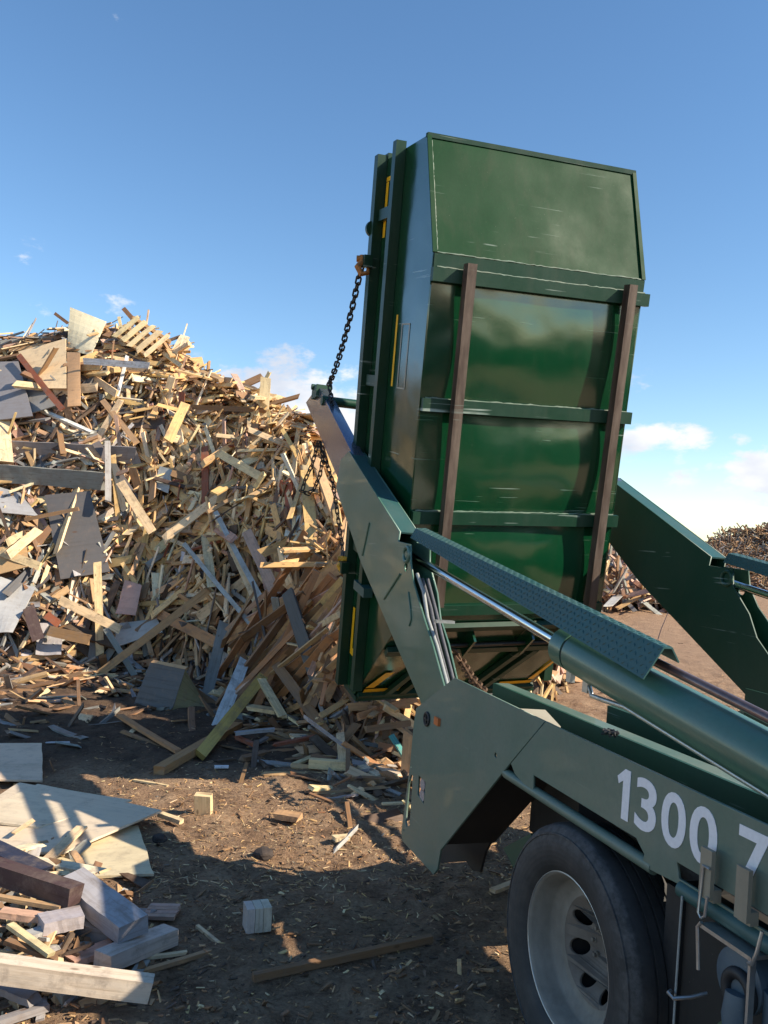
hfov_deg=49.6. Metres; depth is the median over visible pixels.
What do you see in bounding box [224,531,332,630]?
wood plank
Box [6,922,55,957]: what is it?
wood plank
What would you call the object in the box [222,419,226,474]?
wood plank
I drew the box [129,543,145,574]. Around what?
wood plank
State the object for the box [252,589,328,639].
wood plank
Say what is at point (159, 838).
dirt clod
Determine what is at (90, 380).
wood plank
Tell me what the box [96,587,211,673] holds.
wood plank
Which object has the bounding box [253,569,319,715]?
wood plank
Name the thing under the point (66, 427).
grey board
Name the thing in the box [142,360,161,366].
wood plank
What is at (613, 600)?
pale board
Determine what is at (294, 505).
wood plank
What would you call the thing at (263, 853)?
dirt clod
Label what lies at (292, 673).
wood plank
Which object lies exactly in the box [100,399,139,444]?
wood plank
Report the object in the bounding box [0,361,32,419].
grey board
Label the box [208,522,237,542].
wood plank
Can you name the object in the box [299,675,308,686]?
wood plank
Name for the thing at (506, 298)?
skip bin
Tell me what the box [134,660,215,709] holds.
wooden box
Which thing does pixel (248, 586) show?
wood plank
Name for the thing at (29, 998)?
wood plank
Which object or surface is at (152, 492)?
wood plank
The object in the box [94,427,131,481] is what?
wood plank
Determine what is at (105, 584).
wood plank
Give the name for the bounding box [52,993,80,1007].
wood plank
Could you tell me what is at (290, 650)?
wood plank
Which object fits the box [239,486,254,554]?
wood plank
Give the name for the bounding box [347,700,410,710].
wood plank
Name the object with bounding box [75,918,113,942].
wood beam
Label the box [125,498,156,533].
wood plank
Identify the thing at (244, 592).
wood plank
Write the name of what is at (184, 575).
wood plank
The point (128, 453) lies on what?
wood beam
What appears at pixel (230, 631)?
wood plank
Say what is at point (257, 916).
wood block
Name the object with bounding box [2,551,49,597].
wood plank
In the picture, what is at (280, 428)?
broken timber
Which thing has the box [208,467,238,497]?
wood plank
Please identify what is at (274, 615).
wood plank
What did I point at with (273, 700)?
wood plank
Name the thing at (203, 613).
wood plank
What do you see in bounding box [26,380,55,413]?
grey board
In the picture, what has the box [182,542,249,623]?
wood plank
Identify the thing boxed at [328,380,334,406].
chain drop
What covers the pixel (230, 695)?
wood plank
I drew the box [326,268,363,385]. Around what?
lifting chain
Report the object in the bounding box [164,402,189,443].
wood plank
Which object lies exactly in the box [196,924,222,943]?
wood plank
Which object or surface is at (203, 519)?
wood plank
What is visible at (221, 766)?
wood plank
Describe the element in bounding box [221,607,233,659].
wood plank
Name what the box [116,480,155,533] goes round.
wood plank
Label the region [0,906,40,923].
wood plank
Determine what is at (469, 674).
tail chain
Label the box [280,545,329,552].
wood plank
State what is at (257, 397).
wood plank
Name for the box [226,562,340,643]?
wood plank
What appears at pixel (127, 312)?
wood plank
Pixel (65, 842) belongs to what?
wood plank
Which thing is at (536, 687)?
debris heap
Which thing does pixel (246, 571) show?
wood plank
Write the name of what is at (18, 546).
wood plank
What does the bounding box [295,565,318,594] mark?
wood plank
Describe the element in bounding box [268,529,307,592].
wood plank
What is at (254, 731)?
wood plank
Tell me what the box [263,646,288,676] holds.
wood plank
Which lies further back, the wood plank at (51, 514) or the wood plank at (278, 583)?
the wood plank at (51, 514)
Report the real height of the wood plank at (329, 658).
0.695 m
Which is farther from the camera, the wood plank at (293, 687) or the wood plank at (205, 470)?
the wood plank at (205, 470)
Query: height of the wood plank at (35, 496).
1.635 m
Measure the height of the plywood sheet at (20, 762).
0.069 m
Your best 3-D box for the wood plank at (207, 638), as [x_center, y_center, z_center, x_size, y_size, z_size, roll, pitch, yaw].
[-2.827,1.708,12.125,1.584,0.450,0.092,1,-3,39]
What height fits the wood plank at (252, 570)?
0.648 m
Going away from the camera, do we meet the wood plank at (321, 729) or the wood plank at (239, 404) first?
the wood plank at (321, 729)
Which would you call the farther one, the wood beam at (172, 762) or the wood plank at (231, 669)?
the wood plank at (231, 669)
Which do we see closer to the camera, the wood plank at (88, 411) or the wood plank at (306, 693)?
the wood plank at (306, 693)
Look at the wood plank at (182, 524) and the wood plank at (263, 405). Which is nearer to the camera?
the wood plank at (182, 524)
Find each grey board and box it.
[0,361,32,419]
[0,487,36,515]
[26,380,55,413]
[52,420,79,441]
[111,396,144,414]
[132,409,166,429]
[156,466,171,492]
[284,515,304,536]
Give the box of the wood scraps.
[0,658,410,1021]
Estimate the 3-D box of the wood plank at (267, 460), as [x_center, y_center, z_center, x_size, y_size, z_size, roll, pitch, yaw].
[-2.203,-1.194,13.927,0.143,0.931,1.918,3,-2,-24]
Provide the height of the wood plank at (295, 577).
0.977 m
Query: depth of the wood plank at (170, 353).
15.06 m
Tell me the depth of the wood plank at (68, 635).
12.09 m
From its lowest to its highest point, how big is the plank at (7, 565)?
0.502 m
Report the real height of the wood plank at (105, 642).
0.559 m
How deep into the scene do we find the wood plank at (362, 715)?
8.37 m
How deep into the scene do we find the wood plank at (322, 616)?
9.44 m
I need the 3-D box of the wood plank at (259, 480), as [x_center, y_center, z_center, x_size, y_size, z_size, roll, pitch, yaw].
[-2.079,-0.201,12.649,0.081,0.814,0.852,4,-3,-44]
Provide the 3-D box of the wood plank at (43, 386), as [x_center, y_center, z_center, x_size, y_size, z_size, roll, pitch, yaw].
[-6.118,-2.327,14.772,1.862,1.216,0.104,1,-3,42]
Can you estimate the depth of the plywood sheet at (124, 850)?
5.29 m
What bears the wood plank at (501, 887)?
on the ground
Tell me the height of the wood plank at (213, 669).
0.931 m
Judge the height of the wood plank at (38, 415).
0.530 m
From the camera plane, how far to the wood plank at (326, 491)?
11.36 m
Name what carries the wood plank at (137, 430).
on the broken timber
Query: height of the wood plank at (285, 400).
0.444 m
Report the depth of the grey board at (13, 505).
13.37 m
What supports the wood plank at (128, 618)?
on the broken timber
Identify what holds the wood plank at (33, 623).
on the broken timber
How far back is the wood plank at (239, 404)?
14.45 m
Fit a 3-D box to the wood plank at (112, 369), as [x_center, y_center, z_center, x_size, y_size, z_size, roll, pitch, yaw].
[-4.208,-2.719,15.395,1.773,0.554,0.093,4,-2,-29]
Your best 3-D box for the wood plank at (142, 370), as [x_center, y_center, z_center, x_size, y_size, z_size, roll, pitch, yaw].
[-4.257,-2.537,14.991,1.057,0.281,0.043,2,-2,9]
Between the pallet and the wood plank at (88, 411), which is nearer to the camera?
the wood plank at (88, 411)
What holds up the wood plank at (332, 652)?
on the wood plank at (328, 648)
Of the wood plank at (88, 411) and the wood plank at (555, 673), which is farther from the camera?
the wood plank at (88, 411)
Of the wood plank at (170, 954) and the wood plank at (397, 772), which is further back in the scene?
the wood plank at (397, 772)
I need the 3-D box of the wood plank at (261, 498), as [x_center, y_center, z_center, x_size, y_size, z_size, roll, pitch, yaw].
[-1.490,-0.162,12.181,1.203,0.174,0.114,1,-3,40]
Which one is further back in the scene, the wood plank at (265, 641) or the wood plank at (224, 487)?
the wood plank at (224, 487)
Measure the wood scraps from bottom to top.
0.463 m
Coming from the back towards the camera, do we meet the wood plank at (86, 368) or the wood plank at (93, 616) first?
the wood plank at (86, 368)
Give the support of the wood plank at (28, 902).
on the wood beam at (39, 884)
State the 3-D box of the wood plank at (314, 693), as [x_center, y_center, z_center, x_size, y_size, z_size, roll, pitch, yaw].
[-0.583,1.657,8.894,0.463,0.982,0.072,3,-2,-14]
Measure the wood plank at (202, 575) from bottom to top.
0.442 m
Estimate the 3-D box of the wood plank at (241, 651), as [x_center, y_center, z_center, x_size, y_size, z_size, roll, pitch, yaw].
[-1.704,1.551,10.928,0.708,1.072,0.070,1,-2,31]
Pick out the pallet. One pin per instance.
(125, 338)
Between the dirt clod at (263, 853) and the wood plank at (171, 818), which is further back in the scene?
the wood plank at (171, 818)
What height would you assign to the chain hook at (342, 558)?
0.164 m
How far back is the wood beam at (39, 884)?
4.21 m
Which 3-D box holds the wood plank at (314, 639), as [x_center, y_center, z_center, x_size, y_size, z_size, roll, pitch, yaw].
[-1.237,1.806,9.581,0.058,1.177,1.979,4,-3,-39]
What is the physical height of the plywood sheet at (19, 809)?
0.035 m
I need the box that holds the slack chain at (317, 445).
[299,440,324,495]
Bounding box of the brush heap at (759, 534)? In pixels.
[705,522,767,591]
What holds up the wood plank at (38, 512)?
on the broken timber
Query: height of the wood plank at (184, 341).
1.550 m
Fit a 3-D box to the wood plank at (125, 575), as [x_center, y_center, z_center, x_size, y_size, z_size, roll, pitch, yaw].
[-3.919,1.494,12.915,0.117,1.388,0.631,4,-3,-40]
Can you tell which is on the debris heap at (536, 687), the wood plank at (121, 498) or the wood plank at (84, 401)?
the wood plank at (84, 401)
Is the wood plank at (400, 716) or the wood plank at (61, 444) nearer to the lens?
the wood plank at (400, 716)
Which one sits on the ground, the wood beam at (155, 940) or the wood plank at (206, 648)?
the wood beam at (155, 940)
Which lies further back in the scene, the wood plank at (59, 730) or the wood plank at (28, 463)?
the wood plank at (28, 463)
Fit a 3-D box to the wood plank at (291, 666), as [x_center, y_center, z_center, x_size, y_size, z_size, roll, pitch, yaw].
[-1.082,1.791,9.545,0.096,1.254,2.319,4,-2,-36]
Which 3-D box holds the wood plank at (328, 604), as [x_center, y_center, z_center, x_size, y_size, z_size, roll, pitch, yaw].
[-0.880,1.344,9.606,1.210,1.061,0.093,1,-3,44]
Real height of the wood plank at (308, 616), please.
1.406 m
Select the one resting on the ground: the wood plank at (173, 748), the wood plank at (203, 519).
the wood plank at (173, 748)
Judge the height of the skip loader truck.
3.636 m
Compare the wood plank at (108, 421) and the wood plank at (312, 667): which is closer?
the wood plank at (312, 667)
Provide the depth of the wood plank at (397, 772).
7.41 m
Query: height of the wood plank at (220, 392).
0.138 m
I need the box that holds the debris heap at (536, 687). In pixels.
[15,351,561,721]
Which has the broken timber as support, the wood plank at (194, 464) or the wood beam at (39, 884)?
the wood plank at (194, 464)
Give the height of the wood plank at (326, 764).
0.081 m
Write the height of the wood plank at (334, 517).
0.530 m
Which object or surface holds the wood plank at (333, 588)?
on the wood plank
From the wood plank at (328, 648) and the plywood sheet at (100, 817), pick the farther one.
the wood plank at (328, 648)
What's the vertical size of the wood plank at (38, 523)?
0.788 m
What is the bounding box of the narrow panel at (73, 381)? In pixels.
[67,352,80,406]
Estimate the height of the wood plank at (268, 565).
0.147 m
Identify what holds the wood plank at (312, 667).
on the wood plank
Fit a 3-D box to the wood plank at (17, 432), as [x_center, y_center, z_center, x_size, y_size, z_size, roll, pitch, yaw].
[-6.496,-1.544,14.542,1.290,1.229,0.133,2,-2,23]
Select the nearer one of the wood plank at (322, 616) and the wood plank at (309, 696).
the wood plank at (309, 696)
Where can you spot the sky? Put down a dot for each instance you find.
(207, 166)
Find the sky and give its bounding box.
[0,0,767,540]
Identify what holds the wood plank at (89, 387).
on the broken timber
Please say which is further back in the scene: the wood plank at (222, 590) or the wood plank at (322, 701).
the wood plank at (222, 590)
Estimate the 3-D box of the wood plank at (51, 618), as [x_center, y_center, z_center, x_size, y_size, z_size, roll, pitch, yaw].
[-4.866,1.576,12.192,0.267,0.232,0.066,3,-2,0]
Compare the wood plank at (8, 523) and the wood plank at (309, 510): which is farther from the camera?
the wood plank at (8, 523)
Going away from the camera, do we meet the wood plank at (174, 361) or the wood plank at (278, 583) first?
the wood plank at (278, 583)
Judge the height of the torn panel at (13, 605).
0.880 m
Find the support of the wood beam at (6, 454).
on the broken timber
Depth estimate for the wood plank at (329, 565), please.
9.97 m
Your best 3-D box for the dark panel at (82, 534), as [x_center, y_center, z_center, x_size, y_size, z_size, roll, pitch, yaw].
[-4.924,0.352,13.210,1.267,1.416,0.597,1,-3,41]
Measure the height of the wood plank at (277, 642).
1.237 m
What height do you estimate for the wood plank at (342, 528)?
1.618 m
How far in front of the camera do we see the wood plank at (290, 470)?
12.03 m
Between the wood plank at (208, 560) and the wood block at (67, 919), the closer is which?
the wood block at (67, 919)
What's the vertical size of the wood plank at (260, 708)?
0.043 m
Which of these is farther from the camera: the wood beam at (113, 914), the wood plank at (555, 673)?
the wood plank at (555, 673)
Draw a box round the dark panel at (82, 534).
[45,491,109,579]
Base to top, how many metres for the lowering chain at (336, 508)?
1.209 m
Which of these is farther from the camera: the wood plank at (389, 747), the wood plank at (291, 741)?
the wood plank at (291, 741)
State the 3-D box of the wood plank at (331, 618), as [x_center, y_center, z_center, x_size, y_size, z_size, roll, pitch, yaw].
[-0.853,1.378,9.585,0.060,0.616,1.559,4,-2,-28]
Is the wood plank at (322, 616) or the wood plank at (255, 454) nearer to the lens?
the wood plank at (322, 616)
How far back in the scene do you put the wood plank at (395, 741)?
7.87 m
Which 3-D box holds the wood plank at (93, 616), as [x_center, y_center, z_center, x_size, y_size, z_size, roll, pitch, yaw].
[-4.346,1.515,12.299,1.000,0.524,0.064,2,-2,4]
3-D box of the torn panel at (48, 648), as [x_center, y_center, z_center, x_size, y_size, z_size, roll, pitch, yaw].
[-4.928,1.879,12.264,0.363,0.450,0.389,3,-2,-18]
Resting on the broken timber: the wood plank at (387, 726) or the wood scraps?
the wood plank at (387, 726)
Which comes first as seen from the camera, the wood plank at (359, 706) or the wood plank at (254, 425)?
the wood plank at (359, 706)
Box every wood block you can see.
[37,905,84,935]
[145,903,180,920]
[194,792,212,814]
[242,899,271,933]
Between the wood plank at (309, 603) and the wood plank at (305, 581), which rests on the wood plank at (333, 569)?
the wood plank at (309, 603)
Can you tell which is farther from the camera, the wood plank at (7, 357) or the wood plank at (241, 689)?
the wood plank at (7, 357)
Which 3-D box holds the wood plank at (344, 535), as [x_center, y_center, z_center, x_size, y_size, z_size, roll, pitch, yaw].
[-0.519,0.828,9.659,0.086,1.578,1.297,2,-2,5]
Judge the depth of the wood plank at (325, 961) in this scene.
4.12 m
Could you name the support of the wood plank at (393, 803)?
on the ground
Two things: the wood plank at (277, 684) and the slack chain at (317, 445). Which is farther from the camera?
the wood plank at (277, 684)
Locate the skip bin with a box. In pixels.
[335,132,649,701]
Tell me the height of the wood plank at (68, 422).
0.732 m
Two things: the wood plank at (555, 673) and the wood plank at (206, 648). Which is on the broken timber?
the wood plank at (206, 648)
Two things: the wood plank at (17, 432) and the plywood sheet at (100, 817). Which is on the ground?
the plywood sheet at (100, 817)
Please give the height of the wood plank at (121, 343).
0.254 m
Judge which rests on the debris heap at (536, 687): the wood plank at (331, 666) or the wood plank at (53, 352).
the wood plank at (53, 352)
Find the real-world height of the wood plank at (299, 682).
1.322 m
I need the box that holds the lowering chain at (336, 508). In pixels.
[319,440,344,555]
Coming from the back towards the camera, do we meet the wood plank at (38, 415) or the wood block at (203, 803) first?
the wood plank at (38, 415)
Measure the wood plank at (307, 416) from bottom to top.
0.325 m
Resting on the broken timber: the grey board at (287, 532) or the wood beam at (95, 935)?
the grey board at (287, 532)
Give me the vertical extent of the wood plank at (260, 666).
1.189 m
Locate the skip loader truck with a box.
[306,384,767,1023]
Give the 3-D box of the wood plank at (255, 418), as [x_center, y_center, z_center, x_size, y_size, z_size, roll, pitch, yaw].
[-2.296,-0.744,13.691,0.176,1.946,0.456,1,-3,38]
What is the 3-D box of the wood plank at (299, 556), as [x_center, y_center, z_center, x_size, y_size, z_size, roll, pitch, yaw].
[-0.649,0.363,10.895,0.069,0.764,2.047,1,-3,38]
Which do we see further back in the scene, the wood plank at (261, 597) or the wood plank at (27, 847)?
the wood plank at (261, 597)
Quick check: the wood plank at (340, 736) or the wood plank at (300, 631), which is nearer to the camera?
the wood plank at (340, 736)
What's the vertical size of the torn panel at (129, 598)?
0.519 m
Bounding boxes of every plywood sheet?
[0,743,42,781]
[0,782,161,854]
[0,784,131,827]
[18,338,66,388]
[56,825,153,877]
[67,307,105,354]
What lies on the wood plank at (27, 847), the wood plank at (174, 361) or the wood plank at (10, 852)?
the wood plank at (10, 852)
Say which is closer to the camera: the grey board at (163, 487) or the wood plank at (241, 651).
the wood plank at (241, 651)
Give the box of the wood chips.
[0,643,744,1023]
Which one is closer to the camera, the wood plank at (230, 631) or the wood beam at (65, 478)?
the wood plank at (230, 631)
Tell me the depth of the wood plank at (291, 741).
8.18 m
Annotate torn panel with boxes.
[0,577,35,632]
[35,623,61,655]
[115,580,141,615]
[115,618,162,645]
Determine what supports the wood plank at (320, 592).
on the wood plank at (282, 630)
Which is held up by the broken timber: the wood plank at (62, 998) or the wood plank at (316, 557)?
the wood plank at (316, 557)
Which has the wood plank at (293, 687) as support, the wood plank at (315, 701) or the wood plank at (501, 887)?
the wood plank at (315, 701)
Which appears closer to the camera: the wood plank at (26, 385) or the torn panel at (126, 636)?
the torn panel at (126, 636)
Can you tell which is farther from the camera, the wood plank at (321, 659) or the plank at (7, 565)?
the plank at (7, 565)
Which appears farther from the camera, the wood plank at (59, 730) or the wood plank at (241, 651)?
the wood plank at (241, 651)
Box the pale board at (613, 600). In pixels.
[603,595,622,606]
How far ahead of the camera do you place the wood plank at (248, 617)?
11.09 m
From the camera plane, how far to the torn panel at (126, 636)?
12.47 m
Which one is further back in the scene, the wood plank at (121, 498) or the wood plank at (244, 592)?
the wood plank at (121, 498)
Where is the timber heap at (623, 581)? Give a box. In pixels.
[602,543,665,614]
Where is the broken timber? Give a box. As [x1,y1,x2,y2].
[0,310,576,758]
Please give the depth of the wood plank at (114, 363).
14.72 m
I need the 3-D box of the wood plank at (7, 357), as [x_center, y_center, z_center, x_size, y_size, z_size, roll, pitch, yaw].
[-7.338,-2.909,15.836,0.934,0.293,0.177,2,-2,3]
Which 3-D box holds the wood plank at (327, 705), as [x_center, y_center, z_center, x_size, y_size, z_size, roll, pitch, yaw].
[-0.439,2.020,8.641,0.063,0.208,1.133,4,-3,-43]
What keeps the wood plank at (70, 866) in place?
on the wood scraps
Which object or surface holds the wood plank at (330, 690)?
on the broken timber
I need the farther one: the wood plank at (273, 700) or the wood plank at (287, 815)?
the wood plank at (273, 700)
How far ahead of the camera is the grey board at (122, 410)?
14.61 m
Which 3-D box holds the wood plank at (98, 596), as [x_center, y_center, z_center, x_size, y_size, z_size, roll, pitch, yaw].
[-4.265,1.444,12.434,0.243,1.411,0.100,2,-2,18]
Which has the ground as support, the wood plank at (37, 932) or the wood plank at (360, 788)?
the wood plank at (360, 788)
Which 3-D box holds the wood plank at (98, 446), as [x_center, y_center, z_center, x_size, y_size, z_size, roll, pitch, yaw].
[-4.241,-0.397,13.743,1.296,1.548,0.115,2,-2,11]
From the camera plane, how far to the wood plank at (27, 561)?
12.70 m
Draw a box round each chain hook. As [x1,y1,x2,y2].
[336,556,346,573]
[354,255,369,276]
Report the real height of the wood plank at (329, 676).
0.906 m
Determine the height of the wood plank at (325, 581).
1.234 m
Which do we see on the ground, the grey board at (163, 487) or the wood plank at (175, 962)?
the wood plank at (175, 962)
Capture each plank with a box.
[0,353,18,360]
[0,514,12,530]
[0,546,28,573]
[0,548,41,570]
[0,569,22,577]
[0,650,76,664]
[0,840,53,870]
[0,894,61,909]
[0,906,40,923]
[0,986,42,1007]
[0,1001,49,1023]
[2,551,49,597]
[3,937,57,960]
[4,527,42,558]
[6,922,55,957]
[7,489,39,537]
[9,464,46,528]
[10,419,23,437]
[12,381,85,393]
[15,843,45,850]
[16,353,64,410]
[20,371,100,410]
[23,604,43,641]
[24,460,36,491]
[24,507,79,520]
[26,926,42,938]
[29,516,52,539]
[33,347,58,381]
[33,412,51,423]
[36,856,106,875]
[37,613,98,657]
[38,611,114,649]
[39,410,93,433]
[40,673,115,678]
[43,612,60,626]
[44,625,91,644]
[44,826,87,858]
[48,725,88,739]
[52,383,97,395]
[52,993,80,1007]
[53,454,90,553]
[54,312,68,323]
[56,419,65,456]
[58,595,122,633]
[64,577,80,644]
[65,938,112,964]
[66,364,101,371]
[74,396,107,422]
[80,370,109,376]
[81,393,92,424]
[82,350,135,383]
[83,358,149,368]
[83,372,118,396]
[92,441,149,515]
[93,399,124,441]
[93,561,103,655]
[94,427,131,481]
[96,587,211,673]
[99,337,148,345]
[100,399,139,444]
[102,581,112,652]
[103,628,137,675]
[104,524,123,562]
[105,393,145,406]
[105,441,110,501]
[107,357,203,372]
[111,463,133,549]
[114,499,173,553]
[114,599,144,659]
[115,402,160,459]
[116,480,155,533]
[116,714,180,753]
[120,512,160,566]
[121,367,172,374]
[122,307,149,336]
[122,564,134,620]
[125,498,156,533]
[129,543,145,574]
[133,779,168,786]
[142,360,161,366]
[144,949,211,972]
[145,557,171,615]
[146,950,186,959]
[148,334,189,391]
[148,454,158,502]
[157,610,214,646]
[157,812,183,824]
[158,342,190,361]
[159,351,182,368]
[162,495,216,543]
[164,348,175,357]
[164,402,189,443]
[166,520,227,555]
[166,573,187,581]
[172,565,236,592]
[175,369,285,397]
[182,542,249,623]
[188,454,199,497]
[191,368,223,381]
[191,405,265,412]
[195,578,244,621]
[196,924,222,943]
[199,477,274,550]
[200,434,244,467]
[200,515,240,522]
[201,446,208,514]
[201,533,215,587]
[202,600,244,652]
[202,620,228,696]
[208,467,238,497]
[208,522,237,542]
[210,475,242,495]
[210,504,254,601]
[211,656,247,724]
[213,390,244,393]
[213,432,219,466]
[213,510,261,597]
[214,765,228,767]
[215,612,286,705]
[216,450,265,479]
[216,619,305,709]
[216,641,290,710]
[217,449,267,469]
[217,568,291,677]
[220,580,262,647]
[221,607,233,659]
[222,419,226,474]
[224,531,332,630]
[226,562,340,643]
[227,602,322,682]
[228,590,305,648]
[228,593,249,675]
[229,557,308,647]
[231,593,277,667]
[232,394,299,414]
[234,727,274,735]
[235,388,246,426]
[235,471,265,520]
[235,735,253,746]
[237,597,282,625]
[237,648,249,678]
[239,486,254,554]
[241,506,267,596]
[242,528,281,594]
[243,550,262,592]
[246,704,275,714]
[247,620,316,704]
[249,395,282,399]
[249,610,303,673]
[250,410,259,422]
[250,423,259,480]
[251,933,432,982]
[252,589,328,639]
[253,496,300,505]
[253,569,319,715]
[256,400,266,409]
[257,678,286,717]
[259,377,270,418]
[260,561,338,568]
[261,455,269,463]
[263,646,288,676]
[264,608,329,698]
[265,612,303,656]
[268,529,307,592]
[269,627,328,674]
[271,553,323,630]
[271,661,330,734]
[272,637,321,692]
[272,734,314,746]
[272,809,302,822]
[273,628,338,681]
[274,572,312,606]
[274,645,317,694]
[276,635,333,698]
[277,546,293,585]
[279,645,331,691]
[280,453,302,503]
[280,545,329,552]
[281,541,330,568]
[282,587,332,714]
[285,691,320,713]
[287,449,313,519]
[290,586,341,642]
[292,570,299,585]
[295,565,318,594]
[295,600,340,654]
[296,589,341,685]
[299,413,312,422]
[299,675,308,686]
[301,469,317,546]
[303,572,337,616]
[303,579,336,615]
[303,640,337,705]
[303,657,336,692]
[304,667,321,699]
[304,715,345,748]
[307,595,341,675]
[308,757,351,770]
[309,682,319,704]
[310,454,337,531]
[311,576,342,609]
[311,641,337,707]
[315,643,337,670]
[316,702,379,711]
[317,611,339,626]
[318,608,340,663]
[319,515,345,570]
[319,560,334,572]
[319,682,329,706]
[321,641,336,673]
[325,654,336,682]
[325,671,336,702]
[329,537,342,559]
[329,547,340,560]
[332,501,342,526]
[332,834,350,841]
[336,732,345,759]
[337,520,346,577]
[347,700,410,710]
[351,786,364,796]
[355,764,384,779]
[356,698,417,720]
[363,720,410,732]
[376,764,401,775]
[378,742,398,752]
[381,801,410,804]
[382,704,413,726]
[389,734,401,756]
[489,880,509,893]
[552,670,582,681]
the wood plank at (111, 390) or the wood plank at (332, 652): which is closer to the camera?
the wood plank at (332, 652)
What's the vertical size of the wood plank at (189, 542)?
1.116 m
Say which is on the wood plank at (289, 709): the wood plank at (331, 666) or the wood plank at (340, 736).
the wood plank at (331, 666)
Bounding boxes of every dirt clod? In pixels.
[152,833,166,842]
[253,846,273,860]
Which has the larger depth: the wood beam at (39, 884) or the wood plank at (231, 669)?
the wood plank at (231, 669)
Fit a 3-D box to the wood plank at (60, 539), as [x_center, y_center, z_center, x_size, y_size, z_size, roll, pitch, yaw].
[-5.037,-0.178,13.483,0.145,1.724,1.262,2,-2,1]
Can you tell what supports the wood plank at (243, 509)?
on the broken timber
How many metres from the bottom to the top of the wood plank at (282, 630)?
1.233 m
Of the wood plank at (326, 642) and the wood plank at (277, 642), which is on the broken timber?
the wood plank at (326, 642)
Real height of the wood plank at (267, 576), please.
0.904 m
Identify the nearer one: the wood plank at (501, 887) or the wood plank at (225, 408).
the wood plank at (501, 887)
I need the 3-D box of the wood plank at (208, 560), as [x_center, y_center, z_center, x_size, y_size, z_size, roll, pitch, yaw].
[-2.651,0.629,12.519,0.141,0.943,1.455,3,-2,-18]
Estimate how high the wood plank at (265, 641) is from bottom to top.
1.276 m
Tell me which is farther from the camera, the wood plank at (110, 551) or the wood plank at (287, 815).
the wood plank at (110, 551)
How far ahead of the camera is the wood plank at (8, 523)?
13.27 m
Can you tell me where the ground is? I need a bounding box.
[0,591,767,1023]
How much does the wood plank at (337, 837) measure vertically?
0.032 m
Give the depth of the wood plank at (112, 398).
14.64 m
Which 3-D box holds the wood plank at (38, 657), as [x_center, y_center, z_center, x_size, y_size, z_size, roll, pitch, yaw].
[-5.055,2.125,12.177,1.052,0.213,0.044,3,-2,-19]
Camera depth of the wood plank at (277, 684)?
9.83 m
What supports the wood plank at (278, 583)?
on the broken timber
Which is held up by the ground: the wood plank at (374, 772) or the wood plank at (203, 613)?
the wood plank at (374, 772)
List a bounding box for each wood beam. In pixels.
[0,419,13,464]
[0,465,104,489]
[0,857,84,907]
[0,953,154,1003]
[12,441,140,463]
[63,867,147,943]
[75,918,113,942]
[93,924,178,968]
[153,722,242,774]
[196,673,267,760]
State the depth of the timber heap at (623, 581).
24.01 m
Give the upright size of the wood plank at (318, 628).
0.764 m
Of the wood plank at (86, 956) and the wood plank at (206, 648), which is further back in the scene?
the wood plank at (206, 648)
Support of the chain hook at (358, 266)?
attached to the skip bin
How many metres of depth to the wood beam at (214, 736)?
8.42 m
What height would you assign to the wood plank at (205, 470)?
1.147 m
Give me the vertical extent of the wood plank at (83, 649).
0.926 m
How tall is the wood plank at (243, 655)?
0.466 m
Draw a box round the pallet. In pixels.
[112,315,170,359]
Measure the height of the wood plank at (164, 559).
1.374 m
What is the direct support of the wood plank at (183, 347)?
on the broken timber
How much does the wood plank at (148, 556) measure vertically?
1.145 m
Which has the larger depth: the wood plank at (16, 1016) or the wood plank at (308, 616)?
the wood plank at (308, 616)
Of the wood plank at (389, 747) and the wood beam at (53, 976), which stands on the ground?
the wood beam at (53, 976)
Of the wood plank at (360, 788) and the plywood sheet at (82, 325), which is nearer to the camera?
the wood plank at (360, 788)
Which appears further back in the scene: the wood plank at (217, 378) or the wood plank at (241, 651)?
the wood plank at (217, 378)
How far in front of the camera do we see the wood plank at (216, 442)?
13.74 m
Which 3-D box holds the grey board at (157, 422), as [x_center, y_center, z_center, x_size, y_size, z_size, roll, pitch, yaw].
[-4.025,-1.635,14.458,0.614,0.476,0.339,2,-2,15]
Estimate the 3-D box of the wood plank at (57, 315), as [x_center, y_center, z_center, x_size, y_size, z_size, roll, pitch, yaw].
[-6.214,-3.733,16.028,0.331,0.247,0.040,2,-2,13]
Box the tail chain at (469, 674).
[451,648,487,691]
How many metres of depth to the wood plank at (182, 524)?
12.96 m
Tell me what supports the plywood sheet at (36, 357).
on the broken timber
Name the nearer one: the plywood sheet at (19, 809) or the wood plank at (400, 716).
the plywood sheet at (19, 809)
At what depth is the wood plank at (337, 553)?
10.18 m
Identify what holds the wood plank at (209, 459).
on the broken timber
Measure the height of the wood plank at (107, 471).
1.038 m
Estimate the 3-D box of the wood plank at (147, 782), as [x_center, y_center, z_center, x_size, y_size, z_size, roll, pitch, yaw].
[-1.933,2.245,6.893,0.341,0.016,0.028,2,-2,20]

